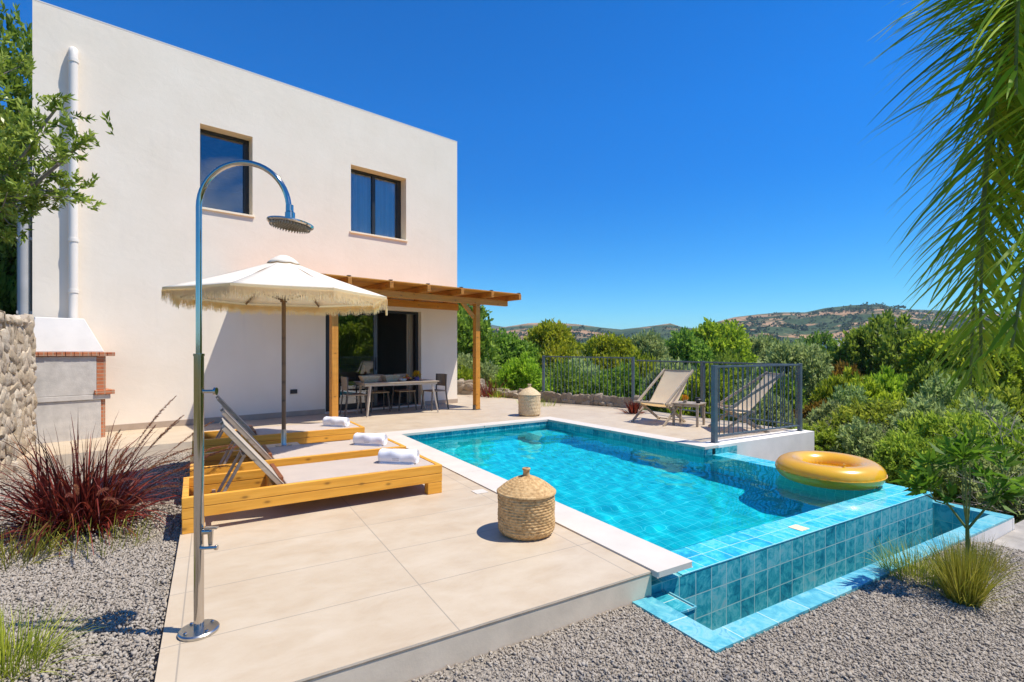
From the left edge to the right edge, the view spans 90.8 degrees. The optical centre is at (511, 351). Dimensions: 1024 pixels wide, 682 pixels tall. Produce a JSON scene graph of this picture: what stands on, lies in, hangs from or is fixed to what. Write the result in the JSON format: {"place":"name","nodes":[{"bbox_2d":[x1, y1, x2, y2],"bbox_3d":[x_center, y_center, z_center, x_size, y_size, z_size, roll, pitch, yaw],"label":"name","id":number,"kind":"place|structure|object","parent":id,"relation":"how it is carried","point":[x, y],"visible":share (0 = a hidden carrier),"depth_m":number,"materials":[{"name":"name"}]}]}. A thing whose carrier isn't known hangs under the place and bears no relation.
{"place":"outdoors","nodes":[
{"label":"outdoors","id":0,"kind":"place"},
{"bbox_2d":[358,375,379,381],"bbox_3d":[-3.138,0.607,11.099,0.396,0.137,0.336,0,0,-31],"label":"bread basket","id":1,"kind":"object","parent":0,"point":[369,378],"visible":1,"depth_m":10.99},
{"bbox_2d":[17,395,791,681],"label":"patio","id":2,"kind":"structure","parent":0,"point":[405,584],"depth_m":3.15,"materials":[{"name":"tile"}]},
{"bbox_2d":[0,310,37,479],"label":"stone wall","id":3,"kind":"structure","parent":2,"relation":"on","point":[18,396],"depth_m":6.53,"materials":[{"name":"stone"}]},
{"bbox_2d":[33,317,114,443],"bbox_3d":[-7.100,0.490,8.109,0.651,2.020,1.034,0,0,39],"label":"barbecue","id":4,"kind":"object","parent":2,"relation":"on","point":[70,356],"visible":0.8,"depth_m":7.89,"materials":[{"name":"concrete"}]},
{"bbox_2d":[16,0,457,431],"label":"house","id":5,"kind":"structure","parent":2,"relation":"on","point":[373,195],"depth_m":10.01,"materials":[{"name":"paint"}]},
{"bbox_2d":[200,129,254,217],"bbox_3d":[-5.746,-3.556,10.125,0.988,1.647,0.365,0,0,-42],"label":"window","id":6,"kind":"structure","parent":5,"relation":"in","point":[245,143],"depth_m":10.45,"materials":[{"name":"glass"}]},
{"bbox_2d":[326,308,417,410],"bbox_3d":[-3.434,0.181,12.349,2.472,2.378,0.320,0,0,-42],"label":"sliding door","id":7,"kind":"structure","parent":5,"relation":"in","point":[350,406],"depth_m":12.70,"materials":[{"name":"glass"}]},
{"bbox_2d":[350,169,407,241],"bbox_3d":[-3.324,-3.540,12.344,1.508,1.588,0.455,0,0,-42],"label":"window","id":8,"kind":"structure","parent":5,"relation":"in","point":[375,199],"depth_m":12.42,"materials":[{"name":"glass"}]},
{"bbox_2d":[177,160,313,641],"bbox_3d":[-1.333,0.219,2.544,0.640,2.362,0.222,0,0,-6],"label":"outdoor shower","id":9,"kind":"object","parent":2,"relation":"on","point":[200,627],"visible":1,"depth_m":2.51,"materials":[{"name":"metal"}]},
{"bbox_2d":[161,255,387,447],"bbox_3d":[-2.719,0.129,6.021,2.297,2.542,2.285,0,0,-24],"label":"parasol","id":10,"kind":"object","parent":2,"relation":"on","point":[283,284],"visible":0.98,"depth_m":5.65,"materials":[{"name":"fabric"}]},
{"bbox_2d":[192,394,364,453],"bbox_3d":[-3.298,0.993,7.228,2.160,0.814,0.765,0,0,-32],"label":"sun lounger","id":11,"kind":"object","parent":2,"relation":"on","point":[308,433],"visible":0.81,"depth_m":7.04,"materials":[{"name":"brown wood"}]},
{"bbox_2d":[323,416,349,426],"bbox_3d":[-2.627,1.049,7.541,0.388,0.142,0.154,0,0,18],"label":"rolled towel","id":12,"kind":"object","parent":11,"relation":"on","point":[336,421],"visible":1,"depth_m":7.48,"materials":[{"name":"fabric"}]},
{"bbox_2d":[190,406,405,476],"bbox_3d":[-2.368,0.993,5.723,2.160,0.814,0.765,0,0,-32],"label":"sun lounger","id":13,"kind":"object","parent":2,"relation":"on","point":[279,456],"visible":0.63,"depth_m":5.53,"materials":[{"name":"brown wood"}]},
{"bbox_2d":[353,432,387,445],"bbox_3d":[-1.697,1.049,6.036,0.388,0.142,0.154,0,0,14],"label":"rolled towel","id":14,"kind":"object","parent":13,"relation":"on","point":[368,439],"visible":1,"depth_m":5.98,"materials":[{"name":"fabric"}]},
{"bbox_2d":[182,418,441,534],"bbox_3d":[-1.808,0.993,4.748,2.160,0.814,0.765,0,0,-32],"label":"sun lounger","id":15,"kind":"object","parent":2,"relation":"on","point":[289,484],"visible":0.96,"depth_m":4.50,"materials":[{"name":"brown wood"}]},
{"bbox_2d":[378,448,418,464],"bbox_3d":[-1.137,1.049,5.061,0.388,0.142,0.154,0,0,10],"label":"rolled towel","id":16,"kind":"object","parent":15,"relation":"on","point":[400,456],"visible":1,"depth_m":5.00,"materials":[{"name":"fabric"}]},
{"bbox_2d":[339,376,366,416],"bbox_3d":[-3.464,0.976,11.042,0.517,0.852,0.479,0,0,-33],"label":"dining chair","id":17,"kind":"object","parent":2,"relation":"on","point":[344,383],"visible":0.98,"depth_m":10.92,"materials":[{"name":"grey metal"}]},
{"bbox_2d":[365,374,390,412],"bbox_3d":[-3.138,0.976,11.798,0.479,0.852,0.517,0,0,-31],"label":"dining chair","id":18,"kind":"object","parent":2,"relation":"on","point":[381,391],"visible":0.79,"depth_m":11.73,"materials":[{"name":"grey metal"}]},
{"bbox_2d":[354,379,438,416],"bbox_3d":[-2.620,1.039,11.480,1.720,0.727,0.864,0,0,-31],"label":"dining table","id":19,"kind":"object","parent":2,"relation":"on","point":[420,382],"visible":0.98,"depth_m":11.27,"materials":[{"name":"grey wood"}]},
{"bbox_2d":[379,375,399,381],"bbox_3d":[-2.757,0.607,11.398,0.356,0.137,0.316,0,0,-39],"label":"bread basket","id":20,"kind":"object","parent":19,"relation":"on","point":[387,378],"visible":0.93,"depth_m":11.30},
{"bbox_2d":[412,371,421,379],"bbox_3d":[-2.215,0.559,11.778,0.226,0.231,0.225,0,0,-31],"label":"flower pot","id":21,"kind":"object","parent":19,"relation":"on","point":[417,377],"visible":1,"depth_m":11.75,"materials":[{"name":"ceramic"}]},
{"bbox_2d":[391,374,416,410],"bbox_3d":[-2.600,0.976,12.144,0.479,0.852,0.517,0,0,-35],"label":"dining chair","id":22,"kind":"object","parent":2,"relation":"on","point":[401,376],"visible":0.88,"depth_m":12.17,"materials":[{"name":"grey metal"}]},
{"bbox_2d":[321,273,520,416],"bbox_3d":[-2.638,-0.023,11.340,5.840,2.844,2.073,0,0,-42],"label":"pergola","id":23,"kind":"object","parent":2,"relation":"on","point":[418,293],"visible":0.63,"depth_m":11.42,"materials":[{"name":"wood"}]},
{"bbox_2d":[421,374,448,410],"bbox_3d":[-1.862,0.976,12.197,0.517,0.852,0.479,0,0,-43],"label":"dining chair","id":24,"kind":"object","parent":2,"relation":"on","point":[441,379],"visible":0.98,"depth_m":12.19,"materials":[{"name":"grey metal"}]},
{"bbox_2d":[457,379,484,394],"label":"stone wall","id":25,"kind":"structure","parent":2,"relation":"on","point":[463,387],"depth_m":16.25,"materials":[{"name":"stone"}]},
{"bbox_2d":[468,376,508,397],"bbox_3d":[-0.663,1.448,15.611,2.006,1.594,1.801,0,0,0],"label":"red cordyline","id":26,"kind":"object","parent":2,"relation":"on","point":[485,392],"visible":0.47,"depth_m":15.49,"materials":[{"name":"plant"}]},
{"bbox_2d":[488,386,516,398],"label":"strap plant","id":27,"kind":"object","parent":2,"relation":"on","point":[498,395],"visible":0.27,"depth_m":15.20,"materials":[{"name":"green plant"}]},
{"bbox_2d":[480,387,541,398],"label":"stone wall","id":28,"kind":"structure","parent":2,"relation":"on","point":[511,394],"depth_m":15.17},
{"bbox_2d":[497,467,555,540],"bbox_3d":[0.111,1.151,3.909,0.460,0.498,0.460,0,0,-20],"label":"wicker basket","id":29,"kind":"object","parent":2,"relation":"on","point":[526,506],"visible":1,"depth_m":3.74,"materials":[{"name":"wicker"}]},
{"bbox_2d":[518,384,540,416],"bbox_3d":[0.380,1.057,11.021,0.502,0.686,0.502,0,0,0],"label":"wicker basket","id":30,"kind":"object","parent":2,"relation":"on","point":[529,402],"visible":1,"depth_m":10.83,"materials":[{"name":"wicker"}]},
{"bbox_2d":[540,391,642,408],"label":"stone wall","id":31,"kind":"structure","parent":2,"relation":"on","point":[600,399],"depth_m":13.13,"materials":[{"name":"stone"}]},
{"bbox_2d":[542,356,634,400],"bbox_3d":[1.930,0.705,13.260,2.764,1.170,0.100,0,0,38],"label":"railing","id":32,"kind":"object","parent":31,"relation":"on","point":[632,376],"visible":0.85,"depth_m":13.07,"materials":[{"name":"metal"}]},
{"bbox_2d":[616,399,645,413],"bbox_3d":[2.694,1.362,11.416,0.844,0.624,0.884,0,0,0],"label":"red cordyline","id":33,"kind":"object","parent":2,"relation":"on","point":[632,408],"visible":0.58,"depth_m":11.34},
{"bbox_2d":[631,369,693,425],"bbox_3d":[3.002,0.890,10.024,1.063,1.055,0.756,0,0,-38],"label":"deck chair","id":34,"kind":"object","parent":2,"relation":"on","point":[670,387],"visible":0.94,"depth_m":10.14,"materials":[{"name":"fabric"}]},
{"bbox_2d":[671,401,705,426],"bbox_3d":[3.361,1.188,9.619,0.522,0.425,0.440,0,0,40],"label":"side table","id":35,"kind":"object","parent":2,"relation":"on","point":[680,404],"visible":0.91,"depth_m":9.59,"materials":[{"name":"brown wood"}]},
{"bbox_2d":[681,394,688,402],"bbox_3d":[3.278,0.894,9.582,0.152,0.163,0.162,0,0,0],"label":"flower cup","id":36,"kind":"object","parent":35,"relation":"on","point":[684,396],"visible":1,"depth_m":9.56,"materials":[{"name":"plant"}]},
{"bbox_2d":[377,417,1013,652],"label":"swimming pool","id":37,"kind":"structure","parent":2,"relation":"in","point":[718,594],"depth_m":4.19,"materials":[{"name":"tile"}]},
{"bbox_2d":[710,363,802,442],"bbox_3d":[4.055,0.802,8.264,2.355,1.180,0.112,0,0,-30],"label":"railing","id":38,"kind":"object","parent":37,"relation":"on","point":[715,435],"visible":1,"depth_m":8.14,"materials":[{"name":"metal"}]},
{"bbox_2d":[637,360,793,424],"bbox_3d":[4.013,0.796,10.630,0.100,1.180,3.892,0,0,-29],"label":"railing","id":39,"kind":"object","parent":2,"relation":"on","point":[702,379],"visible":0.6,"depth_m":10.60,"materials":[{"name":"metal"}]},
{"bbox_2d":[708,371,783,432],"bbox_3d":[4.138,0.890,8.983,1.063,1.055,0.756,0,0,6],"label":"deck chair","id":40,"kind":"object","parent":2,"relation":"on","point":[749,399],"visible":0.61,"depth_m":8.84,"materials":[{"name":"fabric"}]},
{"bbox_2d":[0,451,1023,681],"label":"gravel bed","id":41,"kind":"object","parent":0,"point":[451,674],"visible":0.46,"depth_m":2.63,"materials":[{"name":"gravel"}]},
{"bbox_2d":[0,514,82,571],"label":"grass tuft","id":42,"kind":"object","parent":41,"relation":"on","point":[37,547],"visible":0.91,"depth_m":3.53,"materials":[{"name":"plant"}]},
{"bbox_2d":[0,593,107,681],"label":"grass tuft","id":43,"kind":"object","parent":41,"relation":"on","point":[20,647],"visible":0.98,"depth_m":2.32,"materials":[{"name":"plant"}]},
{"bbox_2d":[0,33,113,246],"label":"garden tree","id":44,"kind":"object","parent":41,"relation":"on","point":[14,165],"visible":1,"depth_m":4.87,"materials":[{"name":"green plant"}]},
{"bbox_2d":[30,504,158,558],"bbox_3d":[-3.073,1.404,3.797,0.938,0.406,0.882,0,0,0],"label":"grass tuft","id":45,"kind":"object","parent":41,"relation":"on","point":[119,534],"visible":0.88,"depth_m":3.79,"materials":[{"name":"plant"}]},
{"bbox_2d":[0,396,251,567],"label":"red fountain grass","id":46,"kind":"object","parent":41,"relation":"on","point":[87,500],"depth_m":4.05,"materials":[{"name":"plant"}]},
{"bbox_2d":[859,533,955,592],"bbox_3d":[2.950,1.544,3.621,0.757,0.387,0.818,0,0,44],"label":"grass clump","id":47,"kind":"object","parent":41,"relation":"on","point":[914,567],"visible":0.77,"depth_m":3.66,"materials":[{"name":"plant"}]},
{"bbox_2d":[861,0,1023,400],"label":"palm","id":48,"kind":"object","parent":41,"relation":"on","point":[1003,124],"visible":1,"depth_m":1.78,"materials":[{"name":"green plant"}]},
{"bbox_2d":[890,423,1023,552],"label":"sapling","id":49,"kind":"object","parent":41,"relation":"on","point":[926,479],"visible":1,"depth_m":3.41,"materials":[{"name":"green plant"}]},
{"bbox_2d":[896,526,1023,613],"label":"grass clump","id":50,"kind":"object","parent":41,"relation":"on","point":[963,580],"visible":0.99,"depth_m":3.22,"materials":[{"name":"plant"}]},
{"bbox_2d":[935,532,1023,577],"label":"grass clump","id":51,"kind":"object","parent":41,"relation":"on","point":[995,560],"visible":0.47,"depth_m":3.78,"materials":[{"name":"plant"}]},
{"bbox_2d":[0,0,1023,328],"label":"sky","id":52,"kind":"structure","parent":0,"point":[622,164],"materials":[{"name":"blue"}]},
{"bbox_2d":[416,425,880,550],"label":"water","id":53,"kind":"structure","parent":0,"point":[668,499],"depth_m":5.82,"materials":[{"name":"blue liquid"}]},
{"bbox_2d":[775,451,887,490],"bbox_3d":[3.738,1.376,5.966,1.126,0.292,1.126,-1,2,-25],"label":"inflatable ring","id":54,"kind":"object","parent":53,"relation":"on","point":[831,470],"visible":0.98,"depth_m":5.64,"materials":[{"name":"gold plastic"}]},
{"bbox_2d":[491,304,1020,523],"bbox_3d":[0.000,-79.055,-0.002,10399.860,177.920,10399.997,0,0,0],"label":"terrain","id":55,"kind":"structure","parent":0,"point":[785,332],"depth_m":774.25,"materials":[{"name":"soil"}]},
{"bbox_2d":[0,263,16,314],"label":"bush","id":56,"kind":"object","parent":55,"relation":"on","point":[8,297],"visible":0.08,"depth_m":10.09,"materials":[{"name":"green plant"}]},
{"bbox_2d":[0,0,31,264],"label":"tree","id":57,"kind":"object","parent":55,"relation":"on","point":[21,90],"visible":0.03,"depth_m":14.16,"materials":[{"name":"green plant"}]},
{"bbox_2d":[0,105,31,286],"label":"tree","id":58,"kind":"object","parent":55,"relation":"on","point":[8,254],"visible":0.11,"depth_m":10.91,"materials":[{"name":"green plant"}]},
{"bbox_2d":[457,365,472,380],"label":"bush","id":59,"kind":"object","parent":55,"relation":"on","point":[462,373],"visible":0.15,"depth_m":18.44,"materials":[{"name":"green plant"}]},
{"bbox_2d":[457,352,501,384],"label":"bush","id":60,"kind":"object","parent":55,"relation":"on","point":[487,371],"visible":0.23,"depth_m":19.53,"materials":[{"name":"green plant"}]},
{"bbox_2d":[457,303,503,367],"bbox_3d":[-2.611,0.350,22.804,4.419,6.693,4.395,0,0,-5],"label":"tree","id":61,"kind":"object","parent":55,"relation":"on","point":[488,349],"visible":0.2,"depth_m":21.58,"materials":[{"name":"green plant"}]},
{"bbox_2d":[492,327,547,388],"bbox_3d":[-0.473,1.755,30.198,4.847,6.325,4.821,0,0,-16],"label":"tree","id":62,"kind":"object","parent":55,"relation":"on","point":[513,345],"visible":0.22,"depth_m":28.68,"materials":[{"name":"green plant"}]},
{"bbox_2d":[487,352,558,392],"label":"bush","id":63,"kind":"object","parent":55,"relation":"on","point":[525,369],"visible":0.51,"depth_m":17.91,"materials":[{"name":"green plant"}]},
{"bbox_2d":[523,317,585,389],"bbox_3d":[2.246,1.479,31.019,3.982,7.067,5.563,0,0,-11],"label":"tree","id":64,"kind":"object","parent":55,"relation":"on","point":[553,337],"visible":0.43,"depth_m":29.82,"materials":[{"name":"green plant"}]},
{"bbox_2d":[545,358,590,394],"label":"bush","id":65,"kind":"object","parent":55,"relation":"on","point":[562,372],"visible":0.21,"depth_m":18.90,"materials":[{"name":"green plant"}]},
{"bbox_2d":[562,355,600,392],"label":"bush","id":66,"kind":"object","parent":55,"relation":"on","point":[575,363],"visible":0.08,"depth_m":24.00,"materials":[{"name":"green plant"}]},
{"bbox_2d":[575,340,597,353],"bbox_3d":[5.447,2.291,37.642,4.610,6.411,4.610,0,0,6],"label":"tree","id":67,"kind":"object","parent":55,"relation":"on","point":[580,346],"visible":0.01,"depth_m":37.18,"materials":[{"name":"green plant"}]},
{"bbox_2d":[582,332,637,371],"bbox_3d":[6.523,1.900,34.082,3.684,6.538,5.147,0,0,39],"label":"tree","id":68,"kind":"object","parent":55,"relation":"on","point":[609,345],"visible":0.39,"depth_m":33.22,"materials":[{"name":"green plant"}]},
{"bbox_2d":[588,361,645,409],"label":"bush","id":69,"kind":"object","parent":55,"relation":"on","point":[619,383],"visible":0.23,"depth_m":16.71,"materials":[{"name":"green plant"}]},
{"bbox_2d":[616,344,658,383],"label":"bush","id":70,"kind":"object","parent":55,"relation":"on","point":[639,356],"visible":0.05,"depth_m":21.63,"materials":[{"name":"green plant"}]},
{"bbox_2d":[625,328,671,370],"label":"tree","id":71,"kind":"object","parent":55,"relation":"on","point":[652,343],"visible":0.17,"depth_m":40.56,"materials":[{"name":"green plant"}]},
{"bbox_2d":[641,356,695,412],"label":"bush","id":72,"kind":"object","parent":55,"relation":"on","point":[656,383],"visible":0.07,"depth_m":18.28,"materials":[{"name":"green plant"}]},
{"bbox_2d":[650,327,715,367],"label":"tree","id":73,"kind":"object","parent":55,"relation":"on","point":[688,346],"visible":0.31,"depth_m":42.24,"materials":[{"name":"green plant"}]},
{"bbox_2d":[667,358,732,420],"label":"bush","id":74,"kind":"object","parent":55,"relation":"on","point":[688,413],"visible":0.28,"depth_m":14.63,"materials":[{"name":"green plant"}]},
{"bbox_2d":[675,317,758,368],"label":"tree","id":75,"kind":"object","parent":55,"relation":"on","point":[727,336],"visible":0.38,"depth_m":45.67,"materials":[{"name":"green plant"}]},
{"bbox_2d":[574,348,892,374],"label":"valley scrub","id":76,"kind":"object","parent":55,"relation":"on","point":[694,368],"depth_m":36.91,"materials":[{"name":"green plant"}]},
{"bbox_2d":[710,348,762,391],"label":"bush","id":77,"kind":"object","parent":55,"relation":"on","point":[724,356],"visible":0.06,"depth_m":22.60,"materials":[{"name":"green plant"}]},
{"bbox_2d":[493,302,1020,351],"bbox_3d":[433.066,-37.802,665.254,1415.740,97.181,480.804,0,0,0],"label":"hill scrub","id":78,"kind":"object","parent":55,"relation":"on","point":[844,326],"visible":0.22,"depth_m":734.11,"materials":[{"name":"plant"}]},
{"bbox_2d":[722,376,794,426],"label":"bush","id":79,"kind":"object","parent":55,"relation":"on","point":[762,408],"visible":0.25,"depth_m":12.47,"materials":[{"name":"green plant"}]},
{"bbox_2d":[745,332,773,362],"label":"tree","id":80,"kind":"object","parent":55,"relation":"on","point":[759,344],"visible":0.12,"depth_m":50.47,"materials":[{"name":"green plant"}]},
{"bbox_2d":[758,333,792,353],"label":"tree","id":81,"kind":"object","parent":55,"relation":"on","point":[772,339],"depth_m":59.65,"materials":[{"name":"green plant"}]},
{"bbox_2d":[749,366,808,414],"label":"bush","id":82,"kind":"object","parent":55,"relation":"on","point":[804,402],"visible":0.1,"depth_m":16.34,"materials":[{"name":"green plant"}]},
{"bbox_2d":[761,336,834,405],"bbox_3d":[13.383,2.035,24.122,3.594,5.562,3.973,0,0,6],"label":"tree","id":83,"kind":"object","parent":55,"relation":"on","point":[811,357],"visible":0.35,"depth_m":23.08,"materials":[{"name":"green plant"}]},
{"bbox_2d":[791,397,827,418],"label":"bush","id":84,"kind":"object","parent":55,"relation":"on","point":[808,407],"visible":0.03,"depth_m":14.47,"materials":[{"name":"green plant"}]},
{"bbox_2d":[775,399,845,428],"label":"shrub","id":85,"kind":"object","parent":55,"relation":"on","point":[828,407],"visible":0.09,"depth_m":11.14,"materials":[{"name":"green plant"}]},
{"bbox_2d":[793,329,838,351],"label":"tree","id":86,"kind":"object","parent":55,"relation":"on","point":[823,339],"visible":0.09,"depth_m":74.29,"materials":[{"name":"green plant"}]},
{"bbox_2d":[794,422,867,457],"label":"shrub","id":87,"kind":"object","parent":55,"relation":"on","point":[821,437],"visible":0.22,"depth_m":8.97,"materials":[{"name":"green plant"}]},
{"bbox_2d":[814,358,862,381],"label":"bush","id":88,"kind":"object","parent":55,"relation":"on","point":[838,369],"visible":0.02,"depth_m":24.68,"materials":[{"name":"green plant"}]},
{"bbox_2d":[807,382,879,419],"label":"shrub","id":89,"kind":"object","parent":55,"relation":"on","point":[839,395],"visible":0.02,"depth_m":12.16,"materials":[{"name":"green plant"}]},
{"bbox_2d":[808,363,883,405],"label":"bush","id":90,"kind":"object","parent":55,"relation":"on","point":[826,389],"visible":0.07,"depth_m":15.32,"materials":[{"name":"green plant"}]},
{"bbox_2d":[813,413,880,448],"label":"dry bush","id":91,"kind":"object","parent":55,"relation":"on","point":[839,430],"visible":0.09,"depth_m":9.16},
{"bbox_2d":[817,395,910,451],"bbox_3d":[6.698,1.819,9.703,2.588,2.010,2.092,0,0,-36],"label":"shrub","id":92,"kind":"object","parent":55,"relation":"on","point":[869,411],"visible":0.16,"depth_m":9.25,"materials":[{"name":"green plant"}]},
{"bbox_2d":[833,374,912,407],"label":"shrub","id":93,"kind":"object","parent":55,"relation":"on","point":[872,388],"visible":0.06,"depth_m":12.47,"materials":[{"name":"green plant"}]},
{"bbox_2d":[827,309,937,376],"bbox_3d":[20.599,1.921,26.752,5.704,8.639,5.673,0,0,-8],"label":"tree","id":94,"kind":"object","parent":55,"relation":"on","point":[873,343],"visible":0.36,"depth_m":26.87,"materials":[{"name":"green plant"}]},
{"bbox_2d":[870,363,911,396],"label":"bush","id":95,"kind":"object","parent":55,"relation":"on","point":[891,380],"visible":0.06,"depth_m":18.93,"materials":[{"name":"green plant"}]},
{"bbox_2d":[830,397,955,458],"bbox_3d":[6.574,1.767,8.488,2.079,2.074,2.145,0,0,42],"label":"shrub","id":96,"kind":"object","parent":55,"relation":"on","point":[860,446],"visible":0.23,"depth_m":8.40,"materials":[{"name":"green plant"}]},
{"bbox_2d":[869,428,984,504],"bbox_3d":[5.802,1.802,7.037,1.364,1.391,1.688,0,0,44],"label":"shrub","id":97,"kind":"object","parent":55,"relation":"on","point":[893,452],"visible":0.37,"depth_m":6.94,"materials":[{"name":"green plant"}]},
{"bbox_2d":[877,393,1000,434],"bbox_3d":[6.875,1.568,7.864,2.237,1.890,3.141,0,0,0],"label":"dry bush","id":98,"kind":"object","parent":55,"relation":"on","point":[966,403],"visible":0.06,"depth_m":7.69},
{"bbox_2d":[905,369,976,414],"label":"shrub","id":99,"kind":"object","parent":55,"relation":"on","point":[934,389],"visible":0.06,"depth_m":10.87,"materials":[{"name":"green plant"}]},
{"bbox_2d":[869,407,1020,486],"bbox_3d":[6.428,1.803,7.352,2.138,1.966,1.728,0,0,33],"label":"shrub","id":100,"kind":"object","parent":55,"relation":"on","point":[932,424],"visible":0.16,"depth_m":7.43,"materials":[{"name":"green plant"}]},
{"bbox_2d":[898,360,1004,402],"bbox_3d":[11.829,2.249,14.092,2.934,4.143,3.531,0,0,-23],"label":"bush","id":101,"kind":"object","parent":55,"relation":"on","point":[911,385],"visible":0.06,"depth_m":13.73,"materials":[{"name":"green plant"}]},
{"bbox_2d":[898,326,1023,395],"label":"tree","id":102,"kind":"object","parent":55,"relation":"on","point":[913,354],"visible":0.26,"depth_m":21.54,"materials":[{"name":"green plant"}]},
{"bbox_2d":[934,442,1023,522],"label":"shrub","id":103,"kind":"object","parent":55,"relation":"on","point":[1016,470],"visible":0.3,"depth_m":6.13,"materials":[{"name":"green plant"}]},
{"bbox_2d":[937,399,1023,512],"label":"dry bush","id":104,"kind":"object","parent":55,"relation":"on","point":[1011,430],"visible":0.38,"depth_m":6.43,"materials":[{"name":"plant"}]},
{"bbox_2d":[944,392,1023,427],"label":"shrub","id":105,"kind":"object","parent":55,"relation":"on","point":[996,412],"visible":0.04,"depth_m":8.71,"materials":[{"name":"green plant"}]},
{"bbox_2d":[946,382,1023,422],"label":"shrub","id":106,"kind":"object","parent":55,"relation":"on","point":[1011,398],"visible":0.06,"depth_m":9.37,"materials":[{"name":"green plant"}]},
{"bbox_2d":[955,311,1021,366],"bbox_3d":[23.370,2.116,24.000,5.301,8.203,5.860,0,0,-42],"label":"tree","id":107,"kind":"object","parent":55,"relation":"on","point":[989,321],"depth_m":23.53,"materials":[{"name":"green plant"}]},
{"bbox_2d":[961,413,1023,518],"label":"shrub","id":108,"kind":"object","parent":55,"relation":"on","point":[1008,440],"visible":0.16,"depth_m":6.80,"materials":[{"name":"green plant"}]},
{"bbox_2d":[992,520,1023,550],"bbox_3d":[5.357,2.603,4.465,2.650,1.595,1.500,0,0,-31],"label":"path","id":109,"kind":"structure","parent":0,"point":[1014,537],"depth_m":4.87,"materials":[{"name":"concrete"}]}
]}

